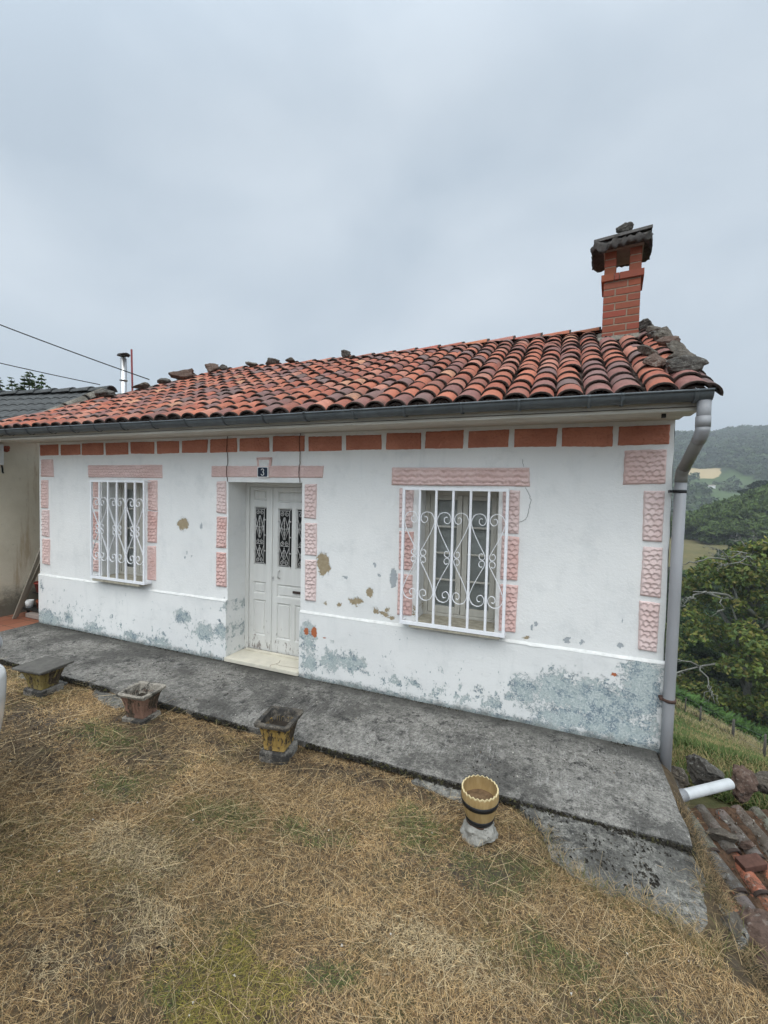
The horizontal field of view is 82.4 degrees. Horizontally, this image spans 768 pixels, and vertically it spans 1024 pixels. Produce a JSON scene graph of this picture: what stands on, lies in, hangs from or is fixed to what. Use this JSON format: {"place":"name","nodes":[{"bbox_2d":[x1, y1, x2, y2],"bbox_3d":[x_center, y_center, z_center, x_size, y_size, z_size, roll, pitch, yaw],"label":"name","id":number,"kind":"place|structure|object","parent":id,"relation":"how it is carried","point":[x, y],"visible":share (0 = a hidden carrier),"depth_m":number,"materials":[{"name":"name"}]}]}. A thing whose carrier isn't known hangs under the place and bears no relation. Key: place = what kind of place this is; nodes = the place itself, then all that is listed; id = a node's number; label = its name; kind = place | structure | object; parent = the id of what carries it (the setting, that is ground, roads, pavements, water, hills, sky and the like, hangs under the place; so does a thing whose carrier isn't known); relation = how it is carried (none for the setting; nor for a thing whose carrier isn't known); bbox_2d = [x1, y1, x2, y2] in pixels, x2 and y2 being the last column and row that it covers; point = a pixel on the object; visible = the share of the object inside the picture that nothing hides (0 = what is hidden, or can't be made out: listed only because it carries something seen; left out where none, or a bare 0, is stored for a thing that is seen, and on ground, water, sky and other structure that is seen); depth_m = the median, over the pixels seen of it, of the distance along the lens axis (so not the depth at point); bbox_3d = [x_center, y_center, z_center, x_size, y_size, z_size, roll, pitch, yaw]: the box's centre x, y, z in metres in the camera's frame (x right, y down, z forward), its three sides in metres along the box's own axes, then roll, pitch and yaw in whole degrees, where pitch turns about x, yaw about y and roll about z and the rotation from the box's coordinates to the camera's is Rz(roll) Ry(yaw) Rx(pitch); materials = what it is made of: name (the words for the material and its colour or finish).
{"place":"outdoors","nodes":[
{"label":"outdoors","id":0,"kind":"place"},
{"bbox_2d":[0,611,38,631],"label":"tiled terrace","id":1,"kind":"structure","parent":0,"point":[8,622],"depth_m":6.51,"materials":[{"name":"orange tile"}]},
{"bbox_2d":[12,548,39,618],"bbox_3d":[-5.295,0.920,6.603,0.025,1.504,0.050,24,3,23],"label":"leaning plank","id":2,"kind":"object","parent":1,"relation":"on","point":[26,586],"visible":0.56,"depth_m":6.60,"materials":[{"name":"wood"}]},
{"bbox_2d":[17,561,39,616],"bbox_3d":[-5.312,0.935,6.702,0.025,1.501,0.045,28,4,23],"label":"leaning plank","id":3,"kind":"object","parent":1,"relation":"on","point":[33,579],"visible":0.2,"depth_m":6.71,"materials":[{"name":"brown wood"}]},
{"bbox_2d":[22,591,38,612],"bbox_3d":[-5.322,1.457,6.927,0.780,0.305,0.390,2,2,22],"label":"alley shelf","id":4,"kind":"object","parent":1,"relation":"on","point":[34,608],"visible":0.13,"depth_m":6.84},
{"bbox_2d":[25,599,33,607],"bbox_3d":[-5.568,1.441,6.892,0.120,0.115,0.120,2,2,22],"label":"flower pot","id":5,"kind":"object","parent":4,"relation":"on","point":[29,603],"visible":0.91,"depth_m":6.86,"materials":[{"name":"white ceramic"}]},
{"bbox_2d":[25,612,38,619],"bbox_3d":[-5.253,1.584,6.671,0.470,0.065,0.100,2,2,22],"label":"stone step","id":6,"kind":"object","parent":1,"relation":"on","point":[34,615],"visible":0.51,"depth_m":6.66,"materials":[{"name":"stone"}]},
{"bbox_2d":[34,581,38,592],"bbox_3d":[-5.519,1.208,7.097,0.242,0.165,0.242,2,2,22],"label":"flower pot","id":7,"kind":"object","parent":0,"point":[36,586],"visible":0.23,"depth_m":7.01,"materials":[{"name":"plastic"}]},
{"bbox_2d":[0,622,691,846],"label":"concrete path","id":8,"kind":"structure","parent":0,"point":[616,794],"depth_m":3.71,"materials":[{"name":"grey concrete"}]},
{"bbox_2d":[54,626,633,747],"bbox_3d":[-1.363,1.768,4.912,7.316,0.024,0.074,2,2,22],"label":"wall foot moss","id":9,"kind":"object","parent":8,"relation":"on","point":[317,680],"depth_m":4.52,"materials":[{"name":"plant"}]},
{"bbox_2d":[2,626,746,944],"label":"moss flecks","id":10,"kind":"object","parent":8,"relation":"on","point":[645,865],"visible":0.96,"depth_m":2.52,"materials":[{"name":"plant"}]},
{"bbox_2d":[0,439,767,1023],"bbox_3d":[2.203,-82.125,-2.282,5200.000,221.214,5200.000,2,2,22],"label":"ground","id":11,"kind":"structure","parent":0,"point":[694,549],"depth_m":2.18,"materials":[{"name":"brown plant"}]},
{"bbox_2d":[0,636,6,730],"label":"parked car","id":12,"kind":"object","parent":11,"relation":"on","point":[3,681],"visible":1,"depth_m":2.71,"materials":[{"name":"white paint"}]},
{"bbox_2d":[0,372,50,389],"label":"leafy tree","id":13,"kind":"object","parent":11,"relation":"on","point":[29,382],"visible":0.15,"depth_m":12.82,"materials":[{"name":"green plant"}]},
{"bbox_2d":[11,656,73,697],"bbox_3d":[-3.374,1.652,4.351,0.381,0.294,0.336,2,2,16],"label":"planter","id":14,"kind":"object","parent":11,"relation":"on","point":[42,675],"visible":1,"depth_m":4.28,"materials":[{"name":"concrete"}]},
{"bbox_2d":[18,674,67,685],"bbox_3d":[-3.661,1.825,4.645,0.800,0.106,0.194,2,2,22],"label":"concrete patch","id":15,"kind":"object","parent":11,"relation":"on","point":[61,681],"visible":0.11,"depth_m":4.63,"materials":[{"name":"grey concrete"}]},
{"bbox_2d":[0,385,117,616],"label":"neighbour house","id":16,"kind":"structure","parent":11,"relation":"on","point":[19,515],"depth_m":6.98,"materials":[{"name":"paint"}]},
{"bbox_2d":[0,444,3,472],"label":"meter box","id":17,"kind":"object","parent":16,"relation":"attached to","point":[1,455],"visible":1,"depth_m":6.59,"materials":[{"name":"white plastic"}]},
{"bbox_2d":[4,446,9,451],"bbox_3d":[-5.777,-0.964,6.708,0.043,0.102,0.109,2,2,22],"label":"broken brick","id":18,"kind":"object","parent":16,"relation":"attached to","point":[6,448],"visible":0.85,"depth_m":6.70,"materials":[{"name":"red brick"}]},
{"bbox_2d":[0,363,99,384],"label":"utility cable","id":19,"kind":"object","parent":16,"relation":"attached to","point":[48,373],"visible":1,"depth_m":7.42,"materials":[{"name":"black rubber"}]},
{"bbox_2d":[117,353,129,392],"bbox_3d":[-5.347,-2.196,9.013,0.196,2.116,0.160,2,2,22],"label":"flue pipe","id":20,"kind":"object","parent":16,"relation":"attached to","point":[123,376],"visible":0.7,"depth_m":8.95,"materials":[{"name":"silver metal"}]},
{"bbox_2d":[131,349,132,390],"bbox_3d":[-5.171,-2.235,9.028,0.104,2.201,0.036,2,3,25],"label":"red pole","id":21,"kind":"object","parent":16,"relation":"attached to","point":[131,369],"visible":0.35,"depth_m":9.00,"materials":[{"name":"metal"}]},
{"bbox_2d":[92,689,124,708],"bbox_3d":[-2.503,1.870,4.177,1.000,0.108,0.210,2,2,22],"label":"concrete patch","id":22,"kind":"object","parent":11,"relation":"on","point":[113,698],"visible":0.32,"depth_m":4.25,"materials":[{"name":"grey concrete"}]},
{"bbox_2d":[115,681,165,724],"bbox_3d":[-2.159,1.702,3.904,0.308,0.265,0.291,2,2,15],"label":"planter","id":23,"kind":"object","parent":11,"relation":"on","point":[140,699],"visible":1,"depth_m":3.84,"materials":[{"name":"paint"}]},
{"bbox_2d":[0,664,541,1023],"bbox_3d":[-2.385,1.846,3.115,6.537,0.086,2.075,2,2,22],"label":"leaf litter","id":24,"kind":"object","parent":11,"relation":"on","point":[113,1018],"visible":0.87,"depth_m":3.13,"materials":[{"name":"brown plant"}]},
{"bbox_2d":[254,706,303,765],"bbox_3d":[-0.815,1.734,3.402,0.293,0.310,0.312,2,2,13],"label":"planter","id":25,"kind":"object","parent":11,"relation":"on","point":[276,725],"visible":1,"depth_m":3.32,"materials":[{"name":"concrete"}]},
{"bbox_2d":[0,659,696,856],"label":"black moss","id":26,"kind":"object","parent":11,"relation":"on","point":[514,803],"visible":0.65,"depth_m":3.20,"materials":[{"name":"black plant"}]},
{"bbox_2d":[0,224,734,801],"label":"white cottage","id":27,"kind":"structure","parent":11,"relation":"on","point":[480,526],"depth_m":4.36,"materials":[{"name":"paint"}]},
{"bbox_2d":[0,324,149,379],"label":"utility cable","id":28,"kind":"object","parent":27,"relation":"attached to","point":[72,351],"visible":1,"depth_m":6.72,"materials":[{"name":"black rubber"}]},
{"bbox_2d":[94,389,116,396],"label":"roof stone","id":29,"kind":"object","parent":27,"relation":"on","point":[103,392],"visible":0.95,"depth_m":6.67,"materials":[{"name":"grey stone"}]},
{"bbox_2d":[92,482,144,586],"bbox_3d":[-3.392,0.249,5.885,0.890,1.350,0.475,2,2,22],"label":"window","id":30,"kind":"structure","parent":27,"relation":"in","point":[130,486],"depth_m":6.10,"materials":[{"name":"beige paint"}]},
{"bbox_2d":[132,382,149,388],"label":"roof stone","id":31,"kind":"object","parent":27,"relation":"on","point":[144,385],"visible":0.99,"depth_m":6.94,"materials":[{"name":"grey stone"}]},
{"bbox_2d":[157,378,170,383],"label":"roof stone","id":32,"kind":"object","parent":27,"relation":"on","point":[163,380],"visible":0.91,"depth_m":7.12,"materials":[{"name":"grey stone"}]},
{"bbox_2d":[168,368,196,379],"bbox_3d":[-3.347,-2.284,7.319,0.452,0.189,0.155,-16,22,-28],"label":"roof stone","id":33,"kind":"object","parent":27,"relation":"on","point":[185,374],"visible":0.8,"depth_m":7.29,"materials":[{"name":"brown stone"}]},
{"bbox_2d":[205,363,218,372],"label":"roof stone","id":34,"kind":"object","parent":27,"relation":"on","point":[211,367],"visible":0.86,"depth_m":7.49,"materials":[{"name":"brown stone"}]},
{"bbox_2d":[217,364,227,369],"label":"roof stone","id":35,"kind":"object","parent":27,"relation":"on","point":[222,367],"visible":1,"depth_m":7.40,"materials":[{"name":"grey stone"}]},
{"bbox_2d":[245,361,257,366],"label":"roof stone","id":36,"kind":"object","parent":27,"relation":"on","point":[250,364],"visible":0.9,"depth_m":7.21,"materials":[{"name":"grey stone"}]},
{"bbox_2d":[265,358,279,365],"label":"roof stone","id":37,"kind":"object","parent":27,"relation":"on","point":[270,361],"visible":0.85,"depth_m":7.06,"materials":[{"name":"grey stone"}]},
{"bbox_2d":[244,483,301,656],"bbox_3d":[-1.241,0.684,5.237,0.997,2.050,0.115,2,2,22],"label":"door","id":38,"kind":"structure","parent":27,"relation":"in","point":[273,512],"depth_m":5.27,"materials":[{"name":"white paint"}]},
{"bbox_2d":[285,357,295,362],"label":"roof stone","id":39,"kind":"object","parent":27,"relation":"on","point":[290,360],"visible":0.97,"depth_m":6.89,"materials":[{"name":"grey stone"}]},
{"bbox_2d":[341,350,350,357],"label":"roof stone","id":40,"kind":"object","parent":27,"relation":"on","point":[345,353],"visible":1,"depth_m":6.50,"materials":[{"name":"grey stone"}]},
{"bbox_2d":[409,490,499,639],"bbox_3d":[0.720,0.435,4.214,0.865,1.338,0.475,2,2,22],"label":"window","id":41,"kind":"structure","parent":27,"relation":"in","point":[462,498],"depth_m":4.35,"materials":[{"name":"beige paint"}]},
{"bbox_2d":[616,221,633,232],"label":"cap stone","id":42,"kind":"object","parent":27,"relation":"on","point":[626,226],"visible":0.78,"depth_m":4.84,"materials":[{"name":"grey stone"}]},
{"bbox_2d":[638,318,653,331],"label":"roof stone","id":43,"kind":"object","parent":27,"relation":"on","point":[644,323],"visible":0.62,"depth_m":4.82,"materials":[{"name":"grey stone"}]},
{"bbox_2d":[637,345,659,355],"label":"roof stone","id":44,"kind":"object","parent":27,"relation":"on","point":[647,350],"visible":0.84,"depth_m":3.73,"materials":[{"name":"grey stone"}]},
{"bbox_2d":[646,331,655,338],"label":"roof stone","id":45,"kind":"object","parent":27,"relation":"on","point":[649,334],"visible":0.59,"depth_m":4.41,"materials":[{"name":"grey stone"}]},
{"bbox_2d":[646,326,661,331],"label":"roof stone","id":46,"kind":"object","parent":27,"relation":"on","point":[651,328],"visible":0.48,"depth_m":4.58,"materials":[{"name":"grey stone"}]},
{"bbox_2d":[642,352,666,366],"bbox_3d":[2.154,-1.208,3.471,0.172,0.081,0.318,19,42,29],"label":"roof stone","id":47,"kind":"object","parent":27,"relation":"on","point":[655,359],"visible":0.99,"depth_m":3.39,"materials":[{"name":"brown stone"}]},
{"bbox_2d":[652,326,672,340],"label":"roof stone","id":48,"kind":"object","parent":27,"relation":"on","point":[661,332],"visible":0.63,"depth_m":4.20,"materials":[{"name":"grey stone"}]},
{"bbox_2d":[656,336,680,346],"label":"roof stone","id":49,"kind":"object","parent":27,"relation":"on","point":[662,341],"visible":0.69,"depth_m":3.95,"materials":[{"name":"brown stone"}]},
{"bbox_2d":[666,340,689,352],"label":"roof stone","id":50,"kind":"object","parent":27,"relation":"on","point":[674,345],"visible":0.67,"depth_m":3.63,"materials":[{"name":"grey stone"}]},
{"bbox_2d":[667,350,695,359],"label":"roof stone","id":51,"kind":"object","parent":27,"relation":"on","point":[678,353],"visible":0.39,"depth_m":3.38,"materials":[{"name":"grey stone"}]},
{"bbox_2d":[665,355,708,373],"bbox_3d":[2.196,-1.066,3.211,0.259,0.139,0.158,2,2,15],"label":"roof stone","id":52,"kind":"object","parent":27,"relation":"on","point":[683,362],"visible":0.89,"depth_m":3.15,"materials":[{"name":"grey stone"}]},
{"bbox_2d":[411,778,461,803],"bbox_3d":[0.398,1.980,3.033,0.458,0.112,0.133,2,2,22],"label":"concrete patch","id":53,"kind":"object","parent":11,"relation":"on","point":[442,790],"visible":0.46,"depth_m":3.04,"materials":[{"name":"grey concrete"}]},
{"bbox_2d":[460,817,498,847],"bbox_3d":[0.573,1.918,2.637,0.202,0.181,0.210,0,3,-35],"label":"concrete stump","id":54,"kind":"object","parent":11,"relation":"on","point":[472,834],"visible":0.56,"depth_m":2.57,"materials":[{"name":"grey concrete"}]},
{"bbox_2d":[461,775,498,829],"bbox_3d":[0.577,1.758,2.646,0.226,0.215,0.226,0,5,5],"label":"barrel pot","id":55,"kind":"object","parent":54,"relation":"on","point":[480,797],"visible":1,"depth_m":2.59,"materials":[{"name":"beige wood"}]},
{"bbox_2d":[517,803,748,956],"bbox_3d":[1.274,2.291,2.444,1.106,0.676,0.622,2,2,22],"label":"concrete apron","id":56,"kind":"object","parent":11,"relation":"on","point":[572,830],"visible":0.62,"depth_m":2.45,"materials":[{"name":"grey concrete"}]},
{"bbox_2d":[523,809,767,983],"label":"edge grass","id":57,"kind":"structure","parent":11,"relation":"on","point":[667,914],"depth_m":2.19,"materials":[{"name":"plant"}]},
{"bbox_2d":[665,616,691,687],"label":"hedge tree","id":58,"kind":"object","parent":11,"relation":"on","point":[683,620],"visible":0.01,"depth_m":40.44,"materials":[{"name":"green plant"}]},
{"bbox_2d":[671,765,689,787],"bbox_3d":[2.522,2.279,3.767,0.151,0.171,0.171,18,4,-18],"label":"rock","id":59,"kind":"object","parent":11,"relation":"on","point":[680,775],"visible":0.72,"depth_m":3.71,"materials":[{"name":"grey stone"}]},
{"bbox_2d":[670,510,697,532],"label":"spreading tree","id":60,"kind":"object","parent":11,"relation":"on","point":[688,517],"visible":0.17,"depth_m":128.31,"materials":[{"name":"green plant"}]},
{"bbox_2d":[664,637,706,691],"bbox_3d":[26.387,14.009,39.642,5.016,6.381,5.549,2,2,22],"label":"hedge tree","id":61,"kind":"object","parent":11,"relation":"on","point":[699,648],"visible":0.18,"depth_m":37.63,"materials":[{"name":"green plant"}]},
{"bbox_2d":[665,567,717,638],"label":"broadleaf tree","id":62,"kind":"object","parent":11,"relation":"on","point":[684,596],"visible":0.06,"depth_m":60.68,"materials":[{"name":"green plant"}]},
{"bbox_2d":[684,512,707,539],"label":"spreading tree","id":63,"kind":"object","parent":11,"relation":"on","point":[689,524],"visible":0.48,"depth_m":125.17,"materials":[{"name":"green plant"}]},
{"bbox_2d":[687,510,706,537],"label":"spreading tree","id":64,"kind":"object","parent":11,"relation":"on","point":[692,532],"visible":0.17,"depth_m":125.73,"materials":[{"name":"green plant"}]},
{"bbox_2d":[678,623,720,678],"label":"hedge tree","id":65,"kind":"object","parent":11,"relation":"on","point":[681,634],"visible":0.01,"depth_m":42.74,"materials":[{"name":"green plant"}]},
{"bbox_2d":[693,504,710,529],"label":"spreading tree","id":66,"kind":"object","parent":11,"relation":"on","point":[705,508],"visible":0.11,"depth_m":126.06,"materials":[{"name":"green plant"}]},
{"bbox_2d":[679,610,725,643],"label":"hedge tree","id":67,"kind":"object","parent":11,"relation":"on","point":[703,621],"visible":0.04,"depth_m":43.96,"materials":[{"name":"green plant"}]},
{"bbox_2d":[687,647,737,709],"bbox_3d":[28.859,14.976,39.480,4.096,6.465,5.159,1,2,-14],"label":"hedge tree","id":68,"kind":"object","parent":11,"relation":"on","point":[710,652],"visible":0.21,"depth_m":38.05,"materials":[{"name":"green plant"}]},
{"bbox_2d":[697,520,733,543],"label":"spreading tree","id":69,"kind":"object","parent":11,"relation":"on","point":[709,527],"visible":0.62,"depth_m":118.66,"materials":[{"name":"green plant"}]},
{"bbox_2d":[664,529,767,727],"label":"yellowing tree","id":70,"kind":"object","parent":11,"relation":"on","point":[736,565],"visible":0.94,"depth_m":32.00,"materials":[{"name":"green plant"}]},
{"bbox_2d":[671,696,767,809],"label":"meadow grass","id":71,"kind":"structure","parent":11,"relation":"on","point":[708,740],"depth_m":6.18,"materials":[{"name":"green plant"}]},
{"bbox_2d":[671,424,767,515],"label":"hillside woodland","id":72,"kind":"object","parent":11,"relation":"on","point":[740,446],"visible":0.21,"depth_m":453.92,"materials":[{"name":"green plant"}]},
{"bbox_2d":[699,499,739,537],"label":"spreading tree","id":73,"kind":"object","parent":11,"relation":"on","point":[713,513],"visible":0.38,"depth_m":121.98,"materials":[{"name":"green plant"}]},
{"bbox_2d":[674,788,767,999],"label":"verge grass","id":74,"kind":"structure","parent":11,"relation":"on","point":[711,868],"depth_m":2.37,"materials":[{"name":"plant"}]},
{"bbox_2d":[675,683,767,744],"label":"fern strip","id":75,"kind":"object","parent":11,"relation":"on","point":[722,714],"visible":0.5,"depth_m":28.91,"materials":[{"name":"green plant"}]},
{"bbox_2d":[677,693,766,756],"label":"wire fence","id":76,"kind":"object","parent":11,"relation":"on","point":[733,733],"visible":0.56,"depth_m":20.12,"materials":[{"name":"metal"}]},
{"bbox_2d":[685,804,767,1000],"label":"tiled shed","id":77,"kind":"structure","parent":11,"relation":"on","point":[727,850],"depth_m":3.24,"materials":[{"name":"tile"}]},
{"bbox_2d":[685,753,724,784],"bbox_3d":[2.795,2.263,3.820,0.253,0.263,0.202,2,2,15],"label":"rock","id":78,"kind":"object","parent":77,"relation":"on","point":[700,770],"visible":0.84,"depth_m":3.78,"materials":[{"name":"grey stone"}]},
{"bbox_2d":[704,828,738,842],"bbox_3d":[2.518,2.429,3.287,0.212,0.082,0.122,-2,-13,13],"label":"rock","id":79,"kind":"object","parent":77,"relation":"on","point":[717,834],"visible":1,"depth_m":3.28,"materials":[{"name":"grey stone"}]},
{"bbox_2d":[690,810,767,990],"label":"roof litter","id":80,"kind":"object","parent":77,"relation":"on","point":[760,844],"visible":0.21,"depth_m":3.26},
{"bbox_2d":[731,764,758,803],"bbox_3d":[3.055,2.311,3.724,0.203,0.300,0.172,-12,-22,30],"label":"rock","id":81,"kind":"object","parent":77,"relation":"on","point":[744,780],"visible":0.95,"depth_m":3.68,"materials":[{"name":"brown stone"}]},
{"bbox_2d":[739,840,754,850],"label":"rock","id":82,"kind":"object","parent":77,"relation":"on","point":[746,845],"visible":1,"depth_m":3.22,"materials":[{"name":"brown stone"}]},
{"bbox_2d":[735,853,767,871],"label":"loose brick","id":83,"kind":"object","parent":77,"relation":"on","point":[754,862],"visible":1,"depth_m":3.10,"materials":[{"name":"red brick"}]},
{"bbox_2d":[754,771,767,794],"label":"rock","id":84,"kind":"object","parent":77,"relation":"on","point":[762,780],"visible":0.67,"depth_m":3.73,"materials":[{"name":"grey stone"}]},
{"bbox_2d":[691,571,761,643],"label":"broadleaf tree","id":85,"kind":"object","parent":11,"relation":"on","point":[716,587],"visible":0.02,"depth_m":60.88,"materials":[{"name":"green plant"}]},
{"bbox_2d":[710,644,744,690],"bbox_3d":[30.626,15.751,39.954,4.304,7.547,6.070,1,2,-15],"label":"hedge tree","id":86,"kind":"object","parent":11,"relation":"on","point":[735,680],"visible":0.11,"depth_m":37.86,"materials":[{"name":"green plant"}]},
{"bbox_2d":[717,539,741,552],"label":"broadleaf tree","id":87,"kind":"object","parent":11,"relation":"on","point":[730,542],"visible":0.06,"depth_m":87.40,"materials":[{"name":"green plant"}]},
{"bbox_2d":[714,517,749,544],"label":"spreading tree","id":88,"kind":"object","parent":11,"relation":"on","point":[725,528],"visible":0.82,"depth_m":115.26,"materials":[{"name":"green plant"}]},
{"bbox_2d":[702,590,764,665],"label":"hedge tree","id":89,"kind":"object","parent":11,"relation":"on","point":[732,642],"visible":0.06,"depth_m":48.73,"materials":[{"name":"green plant"}]},
{"bbox_2d":[720,911,747,939],"bbox_3d":[1.709,2.037,2.147,0.165,0.167,0.159,0,2,-22],"label":"boulder","id":90,"kind":"object","parent":11,"relation":"on","point":[734,916],"visible":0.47,"depth_m":2.12,"materials":[{"name":"grey stone"}]},
{"bbox_2d":[719,496,750,537],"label":"spreading tree","id":91,"kind":"object","parent":11,"relation":"on","point":[734,502],"visible":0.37,"depth_m":119.21,"materials":[{"name":"green plant"}]},
{"bbox_2d":[714,566,767,628],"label":"broadleaf tree","id":92,"kind":"object","parent":11,"relation":"on","point":[762,622],"visible":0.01,"depth_m":58.81,"materials":[{"name":"green plant"}]},
{"bbox_2d":[732,494,759,537],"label":"spreading tree","id":93,"kind":"object","parent":11,"relation":"on","point":[747,498],"visible":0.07,"depth_m":119.43,"materials":[{"name":"green plant"}]},
{"bbox_2d":[724,680,767,724],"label":"hedge tree","id":94,"kind":"object","parent":11,"relation":"on","point":[753,687],"visible":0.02,"depth_m":35.62,"materials":[{"name":"green plant"}]},
{"bbox_2d":[735,518,764,542],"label":"spreading tree","id":95,"kind":"object","parent":11,"relation":"on","point":[745,522],"visible":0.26,"depth_m":114.14,"materials":[{"name":"green plant"}]},
{"bbox_2d":[735,480,767,492],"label":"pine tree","id":96,"kind":"object","parent":11,"relation":"on","point":[755,484],"visible":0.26,"depth_m":143.22,"materials":[{"name":"green plant"}]},
{"bbox_2d":[737,906,767,989],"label":"boulder","id":97,"kind":"object","parent":11,"relation":"on","point":[756,921],"visible":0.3,"depth_m":2.10,"materials":[{"name":"brown stone"}]},
{"bbox_2d":[739,485,767,536],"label":"spreading tree","id":98,"kind":"object","parent":11,"relation":"on","point":[756,507],"visible":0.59,"depth_m":115.78,"materials":[{"name":"green plant"}]},
{"bbox_2d":[747,514,767,538],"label":"spreading tree","id":99,"kind":"object","parent":11,"relation":"on","point":[760,527],"visible":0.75,"depth_m":111.58,"materials":[{"name":"green plant"}]},
{"bbox_2d":[0,0,767,431],"label":"sky","id":100,"kind":"structure","parent":0,"point":[185,184],"materials":[{"name":"grey"}]},
{"bbox_2d":[705,882,767,1021],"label":"bank grass","id":101,"kind":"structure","parent":0,"point":[737,948],"depth_m":2.01,"materials":[{"name":"plant"}]}
]}

